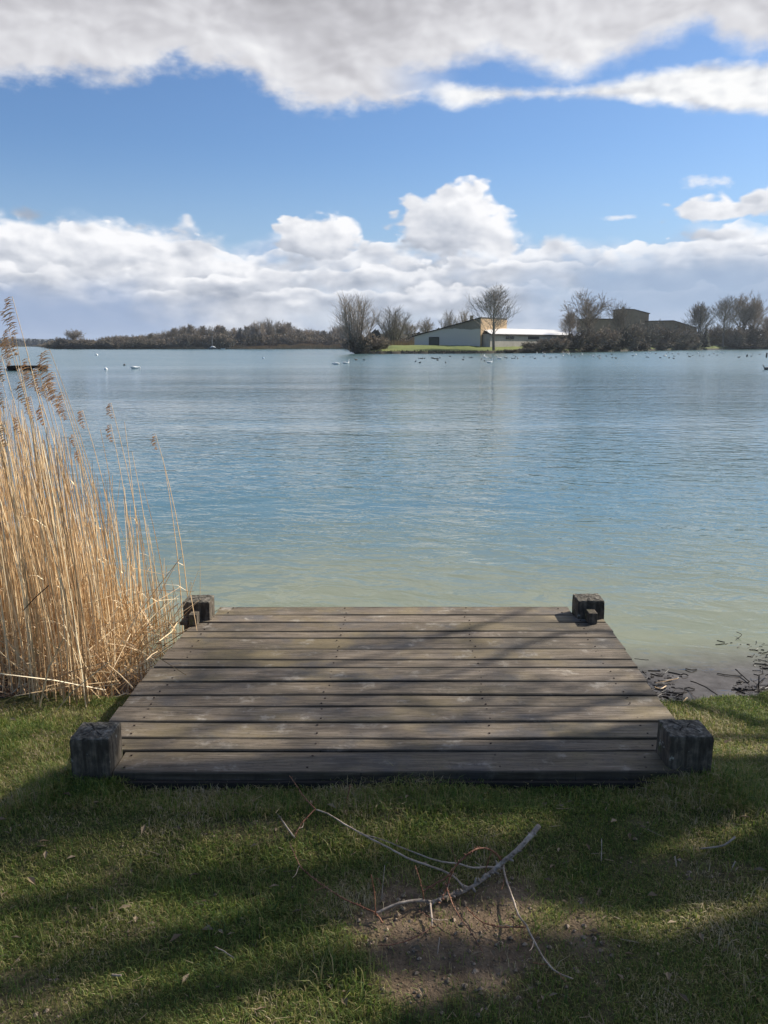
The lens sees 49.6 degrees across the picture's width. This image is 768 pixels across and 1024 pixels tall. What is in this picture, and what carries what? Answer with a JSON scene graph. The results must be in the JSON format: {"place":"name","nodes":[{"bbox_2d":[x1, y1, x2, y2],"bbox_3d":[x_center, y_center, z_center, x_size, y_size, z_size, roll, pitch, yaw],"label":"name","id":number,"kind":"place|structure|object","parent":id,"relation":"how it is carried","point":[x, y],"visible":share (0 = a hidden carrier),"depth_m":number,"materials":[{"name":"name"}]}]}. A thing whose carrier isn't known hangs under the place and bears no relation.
{"place":"outdoors","nodes":[
{"label":"outdoors","id":0,"kind":"place"},
{"bbox_2d":[0,424,50,657],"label":"reed","id":1,"kind":"object","parent":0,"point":[28,520],"visible":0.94,"depth_m":4.19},
{"bbox_2d":[0,347,767,701],"bbox_3d":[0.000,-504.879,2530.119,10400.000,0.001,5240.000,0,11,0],"label":"water","id":2,"kind":"structure","parent":0,"point":[628,489],"depth_m":11.81,"materials":[{"name":"liquid"}]},
{"bbox_2d":[6,365,47,370],"bbox_3d":[-27.430,-11.092,63.928,2.711,0.600,1.220,0,11,0],"label":"raft","id":3,"kind":"object","parent":2,"relation":"on","point":[13,368],"visible":0.55,"depth_m":63.42,"materials":[{"name":"black"}]},
{"bbox_2d":[0,379,56,666],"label":"reed","id":4,"kind":"object","parent":2,"relation":"in","point":[22,460],"visible":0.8,"depth_m":4.51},
{"bbox_2d":[0,329,60,627],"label":"reed","id":5,"kind":"object","parent":2,"relation":"in","point":[5,331],"visible":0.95,"depth_m":4.53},
{"bbox_2d":[0,356,61,674],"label":"reed","id":6,"kind":"object","parent":2,"relation":"in","point":[1,375],"visible":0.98,"depth_m":4.21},
{"bbox_2d":[0,338,62,570],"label":"reed","id":7,"kind":"object","parent":2,"relation":"in","point":[20,381],"visible":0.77,"depth_m":4.83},
{"bbox_2d":[8,336,58,630],"bbox_3d":[-1.879,0.085,4.365,0.230,1.980,0.237,-5,12,-23],"label":"reed","id":8,"kind":"object","parent":2,"relation":"in","point":[36,459],"visible":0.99,"depth_m":4.31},
{"bbox_2d":[12,417,56,686],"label":"reed","id":9,"kind":"object","parent":2,"relation":"in","point":[16,428],"visible":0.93,"depth_m":4.47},
{"bbox_2d":[1,297,83,674],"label":"reed","id":10,"kind":"object","parent":2,"relation":"in","point":[10,324],"visible":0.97,"depth_m":4.26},
{"bbox_2d":[14,382,72,668],"bbox_3d":[-1.821,0.197,4.371,0.258,1.757,0.123,5,12,23],"label":"reed","id":11,"kind":"object","parent":2,"relation":"in","point":[37,447],"visible":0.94,"depth_m":4.20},
{"bbox_2d":[25,396,68,598],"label":"reed","id":12,"kind":"object","parent":2,"relation":"in","point":[40,438],"visible":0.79,"depth_m":4.58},
{"bbox_2d":[18,359,90,654],"bbox_3d":[-1.938,0.047,4.861,0.310,1.858,0.089,1,11,6],"label":"reed","id":13,"kind":"object","parent":2,"relation":"in","point":[28,377],"visible":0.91,"depth_m":4.80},
{"bbox_2d":[35,405,87,595],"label":"reed","id":14,"kind":"object","parent":2,"relation":"in","point":[39,413],"visible":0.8,"depth_m":5.03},
{"bbox_2d":[29,368,94,670],"bbox_3d":[-1.793,0.115,4.641,0.233,1.812,0.036,-3,12,-15],"label":"reed","id":15,"kind":"object","parent":2,"relation":"in","point":[35,375],"visible":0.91,"depth_m":4.53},
{"bbox_2d":[40,383,91,623],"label":"reed","id":16,"kind":"object","parent":2,"relation":"in","point":[69,483],"visible":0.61,"depth_m":4.97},
{"bbox_2d":[47,380,93,630],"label":"reed","id":17,"kind":"object","parent":2,"relation":"in","point":[72,473],"visible":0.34,"depth_m":5.13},
{"bbox_2d":[34,349,124,668],"bbox_3d":[-1.719,0.052,4.701,0.411,1.912,0.043,0,11,2],"label":"reed","id":18,"kind":"object","parent":2,"relation":"in","point":[44,384],"visible":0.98,"depth_m":4.56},
{"bbox_2d":[43,372,116,654],"bbox_3d":[-1.764,0.086,4.846,0.254,1.788,0.188,4,12,21],"label":"reed","id":19,"kind":"object","parent":2,"relation":"in","point":[50,398],"visible":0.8,"depth_m":4.70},
{"bbox_2d":[54,392,119,641],"bbox_3d":[-1.807,0.101,5.085,0.274,1.664,0.151,0,11,0],"label":"reed","id":20,"kind":"object","parent":2,"relation":"in","point":[60,411],"visible":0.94,"depth_m":4.92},
{"bbox_2d":[74,450,105,642],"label":"reed","id":21,"kind":"object","parent":2,"relation":"in","point":[77,459],"visible":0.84,"depth_m":4.97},
{"bbox_2d":[69,434,111,647],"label":"reed","id":22,"kind":"object","parent":2,"relation":"in","point":[74,444],"visible":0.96,"depth_m":4.88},
{"bbox_2d":[76,410,126,629],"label":"reed","id":23,"kind":"object","parent":2,"relation":"in","point":[80,416],"visible":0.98,"depth_m":5.02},
{"bbox_2d":[0,398,220,706],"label":"reed bed","id":24,"kind":"object","parent":2,"relation":"in","point":[19,582],"visible":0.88,"depth_m":4.49,"materials":[{"name":"plant"}]},
{"bbox_2d":[100,429,129,646],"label":"reed","id":25,"kind":"object","parent":2,"relation":"in","point":[118,533],"visible":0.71,"depth_m":5.12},
{"bbox_2d":[106,425,139,634],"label":"reed","id":26,"kind":"object","parent":2,"relation":"in","point":[108,426],"visible":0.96,"depth_m":5.13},
{"bbox_2d":[105,404,149,617],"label":"reed","id":27,"kind":"object","parent":2,"relation":"in","point":[106,408],"visible":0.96,"depth_m":5.34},
{"bbox_2d":[124,422,144,640],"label":"reed","id":28,"kind":"object","parent":2,"relation":"in","point":[135,521],"visible":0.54,"depth_m":5.19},
{"bbox_2d":[132,453,156,627],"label":"reed","id":29,"kind":"object","parent":2,"relation":"in","point":[146,536],"visible":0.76,"depth_m":5.46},
{"bbox_2d":[137,483,169,632],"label":"reed","id":30,"kind":"object","parent":2,"relation":"in","point":[159,558],"visible":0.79,"depth_m":5.39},
{"bbox_2d":[150,434,187,596],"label":"reed","id":31,"kind":"object","parent":2,"relation":"in","point":[154,443],"visible":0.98,"depth_m":5.39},
{"bbox_2d":[162,463,182,630],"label":"reed","id":32,"kind":"object","parent":2,"relation":"in","point":[177,553],"visible":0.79,"depth_m":5.47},
{"bbox_2d":[88,640,767,701],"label":"floating debris","id":33,"kind":"object","parent":2,"relation":"on","point":[737,689],"visible":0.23,"depth_m":4.66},
{"bbox_2d":[0,689,767,1023],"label":"ground","id":34,"kind":"structure","parent":0,"point":[398,957],"depth_m":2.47,"materials":[{"name":"plant"}]},
{"bbox_2d":[39,638,63,706],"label":"reed","id":35,"kind":"object","parent":34,"relation":"on","point":[47,674],"visible":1,"depth_m":3.97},
{"bbox_2d":[54,662,107,713],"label":"reed","id":36,"kind":"object","parent":34,"relation":"on","point":[78,686],"visible":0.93,"depth_m":3.97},
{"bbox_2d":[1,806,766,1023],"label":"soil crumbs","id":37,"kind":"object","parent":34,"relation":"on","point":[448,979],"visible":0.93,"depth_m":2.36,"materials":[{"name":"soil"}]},
{"bbox_2d":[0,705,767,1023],"bbox_3d":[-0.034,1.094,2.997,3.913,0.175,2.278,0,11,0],"label":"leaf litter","id":38,"kind":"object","parent":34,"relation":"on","point":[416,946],"visible":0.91,"depth_m":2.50,"materials":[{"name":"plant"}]},
{"bbox_2d":[0,693,767,1023],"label":"dead straw","id":39,"kind":"object","parent":34,"relation":"on","point":[394,907],"visible":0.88,"depth_m":2.44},
{"bbox_2d":[70,593,713,790],"bbox_3d":[0.059,1.454,4.206,2.481,1.659,2.033,0,11,0],"label":"wooden dock","id":40,"kind":"object","parent":34,"relation":"on","point":[492,697],"visible":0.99,"depth_m":3.65,"materials":[{"name":"brown wood"}]},
{"bbox_2d":[277,775,572,981],"bbox_3d":[0.046,1.078,2.622,1.108,0.151,0.815,3,12,15],"label":"fallen branch","id":41,"kind":"object","parent":34,"relation":"on","point":[517,849],"visible":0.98,"depth_m":2.54,"materials":[{"name":"wood"}]},
{"bbox_2d":[701,836,735,848],"bbox_3d":[1.114,1.102,2.760,0.124,0.036,0.018,-2,12,-10],"label":"stick","id":42,"kind":"object","parent":34,"relation":"on","point":[730,840],"visible":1,"depth_m":2.76,"materials":[{"name":"wood"}]},
{"bbox_2d":[0,345,767,353],"bbox_3d":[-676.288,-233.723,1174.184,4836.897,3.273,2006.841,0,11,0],"label":"terrain","id":43,"kind":"structure","parent":0,"point":[427,348],"depth_m":212.59,"materials":[{"name":"plant"}]},
{"bbox_2d":[0,338,61,345],"bbox_3d":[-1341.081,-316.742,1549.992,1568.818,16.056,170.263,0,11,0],"label":"wood","id":44,"kind":"object","parent":43,"relation":"on","point":[28,342],"visible":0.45,"depth_m":1494.42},
{"bbox_2d":[48,340,62,348],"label":"bush","id":45,"kind":"object","parent":43,"relation":"on","point":[53,344],"visible":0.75,"depth_m":459.97,"materials":[{"name":"brown plant"}]},
{"bbox_2d":[60,339,76,348],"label":"bush","id":46,"kind":"object","parent":43,"relation":"on","point":[69,345],"visible":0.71,"depth_m":456.29,"materials":[{"name":"brown plant"}]},
{"bbox_2d":[62,329,85,339],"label":"bare tree","id":47,"kind":"object","parent":43,"relation":"on","point":[75,335],"visible":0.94,"depth_m":461.38,"materials":[{"name":"brown plant"}]},
{"bbox_2d":[103,338,124,348],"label":"bush","id":48,"kind":"object","parent":43,"relation":"on","point":[113,344],"visible":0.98,"depth_m":444.85,"materials":[{"name":"brown plant"}]},
{"bbox_2d":[117,338,133,348],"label":"bush","id":49,"kind":"object","parent":43,"relation":"on","point":[126,344],"visible":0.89,"depth_m":447.07,"materials":[{"name":"brown plant"}]},
{"bbox_2d":[127,337,146,348],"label":"bush","id":50,"kind":"object","parent":43,"relation":"on","point":[137,342],"visible":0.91,"depth_m":447.70,"materials":[{"name":"brown plant"}]},
{"bbox_2d":[166,337,180,347],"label":"bush","id":51,"kind":"object","parent":43,"relation":"on","point":[171,343],"visible":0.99,"depth_m":453.13,"materials":[{"name":"brown plant"}]},
{"bbox_2d":[174,333,196,347],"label":"bush","id":52,"kind":"object","parent":43,"relation":"on","point":[188,342],"visible":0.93,"depth_m":453.69,"materials":[{"name":"brown plant"}]},
{"bbox_2d":[185,324,202,336],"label":"bare tree","id":53,"kind":"object","parent":43,"relation":"on","point":[189,329],"visible":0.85,"depth_m":469.18,"materials":[{"name":"brown plant"}]},
{"bbox_2d":[199,336,214,347],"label":"bush","id":54,"kind":"object","parent":43,"relation":"on","point":[208,344],"visible":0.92,"depth_m":456.55,"materials":[{"name":"brown plant"}]},
{"bbox_2d":[212,333,236,348],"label":"bush","id":55,"kind":"object","parent":43,"relation":"on","point":[228,338],"visible":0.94,"depth_m":457.06,"materials":[{"name":"brown plant"}]},
{"bbox_2d":[220,333,239,348],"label":"bush","id":56,"kind":"object","parent":43,"relation":"on","point":[234,343],"visible":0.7,"depth_m":458.88,"materials":[{"name":"brown plant"}]},
{"bbox_2d":[233,336,252,345],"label":"bush","id":57,"kind":"object","parent":43,"relation":"on","point":[245,342],"visible":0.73,"depth_m":464.89,"materials":[{"name":"brown plant"}]},
{"bbox_2d":[241,325,254,339],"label":"bare tree","id":58,"kind":"object","parent":43,"relation":"on","point":[247,331],"visible":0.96,"depth_m":468.53,"materials":[{"name":"brown plant"}]},
{"bbox_2d":[240,333,258,346],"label":"bush","id":59,"kind":"object","parent":43,"relation":"on","point":[253,339],"visible":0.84,"depth_m":466.53,"materials":[{"name":"brown plant"}]},
{"bbox_2d":[252,320,266,343],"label":"bare tree","id":60,"kind":"object","parent":43,"relation":"on","point":[260,329],"visible":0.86,"depth_m":471.01,"materials":[{"name":"brown plant"}]},
{"bbox_2d":[117,339,414,351],"bbox_3d":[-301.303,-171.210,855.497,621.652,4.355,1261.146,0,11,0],"label":"reed fringe","id":61,"kind":"object","parent":43,"relation":"on","point":[320,345],"visible":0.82,"depth_m":468.06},
{"bbox_2d":[259,334,275,345],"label":"bush","id":62,"kind":"object","parent":43,"relation":"on","point":[263,341],"visible":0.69,"depth_m":471.27,"materials":[{"name":"brown plant"}]},
{"bbox_2d":[265,317,274,336],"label":"bare tree","id":63,"kind":"object","parent":43,"relation":"on","point":[269,328],"visible":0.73,"depth_m":478.60,"materials":[{"name":"brown plant"}]},
{"bbox_2d":[273,320,289,334],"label":"bare tree","id":64,"kind":"object","parent":43,"relation":"on","point":[280,328],"visible":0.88,"depth_m":497.95,"materials":[{"name":"brown plant"}]},
{"bbox_2d":[283,330,300,344],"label":"bush","id":65,"kind":"object","parent":43,"relation":"on","point":[289,340],"visible":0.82,"depth_m":478.03,"materials":[{"name":"brown plant"}]},
{"bbox_2d":[328,288,383,351],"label":"willow tree","id":66,"kind":"object","parent":43,"relation":"on","point":[351,326],"visible":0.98,"depth_m":193.16,"materials":[{"name":"brown plant"}]},
{"bbox_2d":[342,335,372,351],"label":"bush","id":67,"kind":"object","parent":43,"relation":"on","point":[356,345],"visible":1,"depth_m":191.90,"materials":[{"name":"brown plant"}]},
{"bbox_2d":[365,334,389,349],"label":"bush","id":68,"kind":"object","parent":43,"relation":"on","point":[380,344],"visible":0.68,"depth_m":197.67,"materials":[{"name":"brown plant"}]},
{"bbox_2d":[373,306,410,341],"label":"bare tree","id":69,"kind":"object","parent":43,"relation":"on","point":[395,331],"visible":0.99,"depth_m":260.50,"materials":[{"name":"brown plant"}]},
{"bbox_2d":[353,327,438,339],"bbox_3d":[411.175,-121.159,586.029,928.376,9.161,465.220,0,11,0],"label":"wood","id":70,"kind":"object","parent":43,"relation":"on","point":[376,333],"visible":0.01,"depth_m":371.23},
{"bbox_2d":[401,321,417,337],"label":"bare tree","id":71,"kind":"object","parent":43,"relation":"on","point":[410,328],"visible":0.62,"depth_m":291.45,"materials":[{"name":"brown plant"}]},
{"bbox_2d":[413,316,435,335],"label":"bare tree","id":72,"kind":"object","parent":43,"relation":"on","point":[427,327],"visible":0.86,"depth_m":282.45,"materials":[{"name":"brown plant"}]},
{"bbox_2d":[439,311,459,327],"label":"bare tree","id":73,"kind":"object","parent":43,"relation":"on","point":[446,323],"visible":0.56,"depth_m":255.05,"materials":[{"name":"brown plant"}]},
{"bbox_2d":[412,315,506,345],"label":"barn","id":74,"kind":"structure","parent":43,"relation":"on","point":[466,333],"depth_m":220.90,"materials":[{"name":"grey"}]},
{"bbox_2d":[429,338,438,344],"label":"door","id":75,"kind":"structure","parent":74,"relation":"in","point":[432,341],"depth_m":225.30,"materials":[{"name":"grey"}]},
{"bbox_2d":[454,308,473,323],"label":"bare tree","id":76,"kind":"object","parent":43,"relation":"on","point":[464,317],"visible":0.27,"depth_m":258.85,"materials":[{"name":"brown plant"}]},
{"bbox_2d":[462,282,520,349],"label":"bare tree","id":77,"kind":"object","parent":43,"relation":"on","point":[496,311],"visible":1,"depth_m":206.31,"materials":[{"name":"brown plant"}]},
{"bbox_2d":[483,328,579,346],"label":"wing","id":78,"kind":"structure","parent":43,"relation":"on","point":[509,337],"depth_m":225.52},
{"bbox_2d":[520,340,546,350],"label":"bush","id":79,"kind":"object","parent":43,"relation":"on","point":[536,346],"visible":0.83,"depth_m":215.60,"materials":[{"name":"brown plant"}]},
{"bbox_2d":[535,337,563,350],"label":"bush","id":80,"kind":"object","parent":43,"relation":"on","point":[549,345],"visible":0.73,"depth_m":218.98,"materials":[{"name":"brown plant"}]},
{"bbox_2d":[544,336,573,349],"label":"bush","id":81,"kind":"object","parent":43,"relation":"on","point":[565,342],"visible":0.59,"depth_m":223.55,"materials":[{"name":"brown plant"}]},
{"bbox_2d":[361,347,764,353],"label":"bank weeds","id":82,"kind":"object","parent":43,"relation":"on","point":[433,351],"visible":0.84,"depth_m":202.38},
{"bbox_2d":[559,309,581,334],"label":"bare tree","id":83,"kind":"object","parent":43,"relation":"on","point":[569,320],"visible":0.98,"depth_m":235.67,"materials":[{"name":"brown plant"}]},
{"bbox_2d":[558,330,594,350],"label":"bush","id":84,"kind":"object","parent":43,"relation":"on","point":[578,341],"visible":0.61,"depth_m":231.07,"materials":[{"name":"brown plant"}]},
{"bbox_2d":[560,289,617,331],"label":"bare tree","id":85,"kind":"object","parent":43,"relation":"on","point":[586,311],"visible":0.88,"depth_m":250.75,"materials":[{"name":"brown plant"}]},
{"bbox_2d":[580,343,604,351],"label":"bush","id":86,"kind":"object","parent":43,"relation":"on","point":[586,347],"visible":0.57,"depth_m":238.94,"materials":[{"name":"brown plant"}]},
{"bbox_2d":[577,327,611,350],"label":"bush","id":87,"kind":"object","parent":43,"relation":"on","point":[598,338],"visible":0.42,"depth_m":245.28,"materials":[{"name":"brown plant"}]},
{"bbox_2d":[576,318,622,332],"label":"brown building","id":88,"kind":"structure","parent":43,"relation":"on","point":[601,322],"depth_m":322.54,"materials":[{"name":"brick"}]},
{"bbox_2d":[590,323,624,351],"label":"bush","id":89,"kind":"object","parent":43,"relation":"on","point":[614,335],"visible":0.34,"depth_m":258.61,"materials":[{"name":"brown plant"}]},
{"bbox_2d":[599,341,622,351],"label":"bush","id":90,"kind":"object","parent":43,"relation":"on","point":[609,346],"visible":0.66,"depth_m":253.86,"materials":[{"name":"brown plant"}]},
{"bbox_2d":[605,300,631,330],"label":"bare tree","id":91,"kind":"object","parent":43,"relation":"on","point":[619,319],"visible":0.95,"depth_m":287.55,"materials":[{"name":"brown plant"}]},
{"bbox_2d":[611,326,636,349],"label":"bush","id":92,"kind":"object","parent":43,"relation":"on","point":[623,344],"visible":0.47,"depth_m":269.09,"materials":[{"name":"brown plant"}]},
{"bbox_2d":[613,308,649,331],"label":"brown tower","id":93,"kind":"structure","parent":43,"relation":"on","point":[642,316],"depth_m":382.95,"materials":[{"name":"brick"}]},
{"bbox_2d":[611,318,652,349],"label":"bush","id":94,"kind":"object","parent":43,"relation":"on","point":[638,334],"visible":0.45,"depth_m":287.29,"materials":[{"name":"brown plant"}]},
{"bbox_2d":[632,341,653,350],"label":"bush","id":95,"kind":"object","parent":43,"relation":"on","point":[643,346],"visible":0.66,"depth_m":292.96,"materials":[{"name":"brown plant"}]},
{"bbox_2d":[628,322,663,349],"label":"bush","id":96,"kind":"object","parent":43,"relation":"on","point":[655,338],"visible":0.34,"depth_m":307.99,"materials":[{"name":"brown plant"}]},
{"bbox_2d":[644,319,684,349],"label":"bush","id":97,"kind":"object","parent":43,"relation":"on","point":[670,335],"visible":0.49,"depth_m":329.52,"materials":[{"name":"brown plant"}]},
{"bbox_2d":[654,339,682,349],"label":"bush","id":98,"kind":"object","parent":43,"relation":"on","point":[666,345],"visible":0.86,"depth_m":326.44,"materials":[{"name":"brown plant"}]},
{"bbox_2d":[645,320,696,333],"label":"brown building","id":99,"kind":"structure","parent":43,"relation":"on","point":[670,324],"depth_m":382.32,"materials":[{"name":"brick"}]},
{"bbox_2d":[671,323,695,349],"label":"bush","id":100,"kind":"object","parent":43,"relation":"on","point":[686,334],"visible":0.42,"depth_m":349.06,"materials":[{"name":"brown plant"}]},
{"bbox_2d":[683,328,700,349],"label":"bush","id":101,"kind":"object","parent":43,"relation":"on","point":[695,340],"visible":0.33,"depth_m":357.56,"materials":[{"name":"brown plant"}]},
{"bbox_2d":[681,301,716,338],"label":"bare tree","id":102,"kind":"object","parent":43,"relation":"on","point":[702,315],"visible":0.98,"depth_m":375.24,"materials":[{"name":"brown plant"}]},
{"bbox_2d":[697,324,731,344],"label":"bush","id":103,"kind":"object","parent":43,"relation":"on","point":[713,335],"visible":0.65,"depth_m":439.57,"materials":[{"name":"brown plant"}]},
{"bbox_2d":[699,293,746,346],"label":"bare tree","id":104,"kind":"object","parent":43,"relation":"on","point":[723,312],"visible":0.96,"depth_m":405.42,"materials":[{"name":"brown plant"}]},
{"bbox_2d":[719,324,751,347],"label":"bush","id":105,"kind":"object","parent":43,"relation":"on","point":[737,337],"visible":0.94,"depth_m":407.23,"materials":[{"name":"brown plant"}]},
{"bbox_2d":[728,290,763,327],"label":"bare tree","id":106,"kind":"object","parent":43,"relation":"on","point":[749,308],"visible":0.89,"depth_m":417.94,"materials":[{"name":"brown plant"}]},
{"bbox_2d":[730,322,765,348],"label":"bush","id":107,"kind":"object","parent":43,"relation":"on","point":[753,337],"visible":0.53,"depth_m":415.12,"materials":[{"name":"brown plant"}]},
{"bbox_2d":[737,300,767,329],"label":"bare tree","id":108,"kind":"object","parent":43,"relation":"on","point":[755,322],"visible":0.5,"depth_m":422.40,"materials":[{"name":"brown plant"}]},
{"bbox_2d":[754,327,767,347],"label":"bush","id":109,"kind":"object","parent":43,"relation":"on","point":[765,336],"visible":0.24,"depth_m":425.34,"materials":[{"name":"brown plant"}]},
{"bbox_2d":[0,0,767,339],"label":"sky","id":110,"kind":"structure","parent":0,"point":[166,165],"materials":[{"name":"blue"}]},
{"bbox_2d":[700,329,710,347],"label":"conifer","id":111,"kind":"object","parent":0,"point":[704,343],"visible":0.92,"depth_m":381.40,"materials":[{"name":"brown plant"}]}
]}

